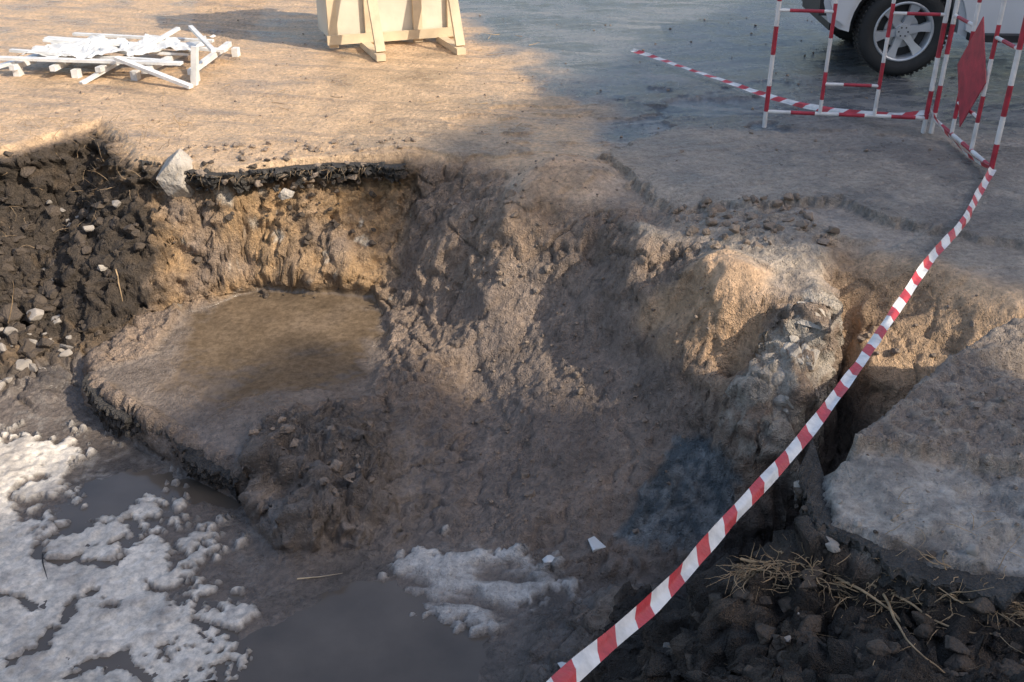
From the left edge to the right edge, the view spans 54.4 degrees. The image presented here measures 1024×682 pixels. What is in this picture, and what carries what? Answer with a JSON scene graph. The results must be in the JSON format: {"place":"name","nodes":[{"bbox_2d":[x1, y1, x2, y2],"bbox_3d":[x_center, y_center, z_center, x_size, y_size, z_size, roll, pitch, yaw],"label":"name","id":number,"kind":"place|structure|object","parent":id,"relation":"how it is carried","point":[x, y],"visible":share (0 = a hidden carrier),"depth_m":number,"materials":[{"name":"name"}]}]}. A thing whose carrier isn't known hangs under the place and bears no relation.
{"place":"outdoors","nodes":[
{"label":"outdoors","id":0,"kind":"place"},
{"bbox_2d":[0,0,1023,681],"bbox_3d":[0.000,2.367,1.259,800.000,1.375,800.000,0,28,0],"label":"ground","id":1,"kind":"structure","parent":0,"point":[214,356],"depth_m":5.78,"materials":[{"name":"beige soil"}]},
{"bbox_2d":[0,25,240,88],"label":"wooden slats","id":2,"kind":"object","parent":1,"relation":"on","point":[90,49],"visible":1,"depth_m":9.00,"materials":[{"name":"white wood"}]},
{"bbox_2d":[82,374,240,502],"bbox_3d":[-2.072,0.586,5.841,1.592,0.320,0.273,22,35,35],"label":"asphalt crust","id":3,"kind":"object","parent":1,"relation":"on","point":[197,466],"visible":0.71,"depth_m":5.67},
{"bbox_2d":[156,149,194,196],"bbox_3d":[-2.273,-1.140,6.826,0.307,0.351,0.298,0,28,0],"label":"kerb stone","id":4,"kind":"object","parent":1,"relation":"on","point":[170,180],"visible":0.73,"depth_m":6.72,"materials":[{"name":"stone"}]},
{"bbox_2d":[0,151,381,390],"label":"rubble","id":5,"kind":"object","parent":1,"relation":"on","point":[32,349],"visible":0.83,"depth_m":6.77,"materials":[{"name":"stone"}]},
{"bbox_2d":[0,108,381,322],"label":"dry grass roots","id":6,"kind":"object","parent":1,"relation":"on","point":[118,172],"visible":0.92,"depth_m":7.14,"materials":[{"name":"brown plant"}]},
{"bbox_2d":[97,188,294,270],"bbox_3d":[-2.143,-0.759,6.741,1.366,0.510,0.083,-5,28,-9],"label":"concrete rubble","id":7,"kind":"object","parent":1,"relation":"on","point":[285,193],"visible":0.98,"depth_m":6.71,"materials":[{"name":"white concrete"}]},
{"bbox_2d":[0,469,490,681],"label":"puddle water","id":8,"kind":"structure","parent":1,"relation":"on","point":[364,631],"depth_m":4.57,"materials":[{"name":"grey liquid"}]},
{"bbox_2d":[135,159,407,193],"bbox_3d":[-1.665,-1.181,6.918,1.916,0.192,0.634,0,28,0],"label":"asphalt crust","id":9,"kind":"object","parent":1,"relation":"on","point":[391,173],"visible":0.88,"depth_m":6.79,"materials":[{"name":"black asphalt"}]},
{"bbox_2d":[41,32,538,578],"bbox_3d":[-1.439,-1.070,7.701,3.453,1.288,7.190,0,28,0],"label":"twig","id":10,"kind":"object","parent":1,"relation":"on","point":[283,108],"visible":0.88,"depth_m":8.03,"materials":[{"name":"brown wood"}]},
{"bbox_2d":[316,0,465,61],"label":"wooden crate","id":11,"kind":"object","parent":1,"relation":"on","point":[370,26],"visible":1,"depth_m":9.96,"materials":[{"name":"brown wood"}]},
{"bbox_2d":[55,15,1023,539],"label":"sand clods","id":12,"kind":"object","parent":1,"relation":"on","point":[689,231],"visible":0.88,"depth_m":5.64,"materials":[{"name":"soil"}]},
{"bbox_2d":[542,301,830,667],"bbox_3d":[0.571,0.675,4.589,0.734,1.220,2.445,24,36,37],"label":"concrete rubble","id":13,"kind":"object","parent":1,"relation":"on","point":[791,345],"visible":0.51,"depth_m":4.85,"materials":[{"name":"grey concrete"}]},
{"bbox_2d":[631,48,929,115],"bbox_3d":[2.011,-2.210,8.418,0.278,0.153,3.296,-18,33,-30],"label":"barrier tape","id":14,"kind":"object","parent":1,"relation":"on","point":[815,107],"visible":0.88,"depth_m":8.03,"materials":[{"name":"plastic"}]},
{"bbox_2d":[630,498,1023,678],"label":"soil clods","id":15,"kind":"object","parent":1,"relation":"on","point":[958,662],"visible":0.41,"depth_m":3.15,"materials":[{"name":"brown soil"}]},
{"bbox_2d":[643,486,1023,681],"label":"dry grass roots","id":16,"kind":"object","parent":1,"relation":"on","point":[752,571],"visible":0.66,"depth_m":3.29,"materials":[{"name":"brown plant"}]},
{"bbox_2d":[762,0,951,133],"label":"metal barrier","id":17,"kind":"object","parent":1,"relation":"on","point":[925,117],"visible":1,"depth_m":7.21,"materials":[{"name":"white metal"}]},
{"bbox_2d":[793,440,1023,622],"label":"asphalt crust","id":18,"kind":"object","parent":1,"relation":"on","point":[910,571],"visible":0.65,"depth_m":3.22,"materials":[{"name":"grey asphalt"}]},
{"bbox_2d":[802,0,1023,76],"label":"parked car","id":19,"kind":"object","parent":1,"relation":"on","point":[862,25],"visible":0.88,"depth_m":8.78,"materials":[{"name":"silver metal"}]},
{"bbox_2d":[929,0,1023,168],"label":"metal barrier","id":20,"kind":"object","parent":1,"relation":"on","point":[973,77],"visible":0.96,"depth_m":6.51,"materials":[{"name":"red metal"}]},
{"bbox_2d":[546,167,995,681],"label":"barrier tape","id":21,"kind":"object","parent":20,"relation":"attached to","point":[582,664],"visible":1,"depth_m":3.09,"materials":[{"name":"plastic"}]},
{"bbox_2d":[930,108,988,167],"bbox_3d":[3.044,-1.375,6.774,0.052,0.134,1.158,1,28,2],"label":"barrier tape","id":22,"kind":"object","parent":20,"relation":"attached to","point":[964,151],"visible":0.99,"depth_m":6.75,"materials":[{"name":"plastic"}]}
]}

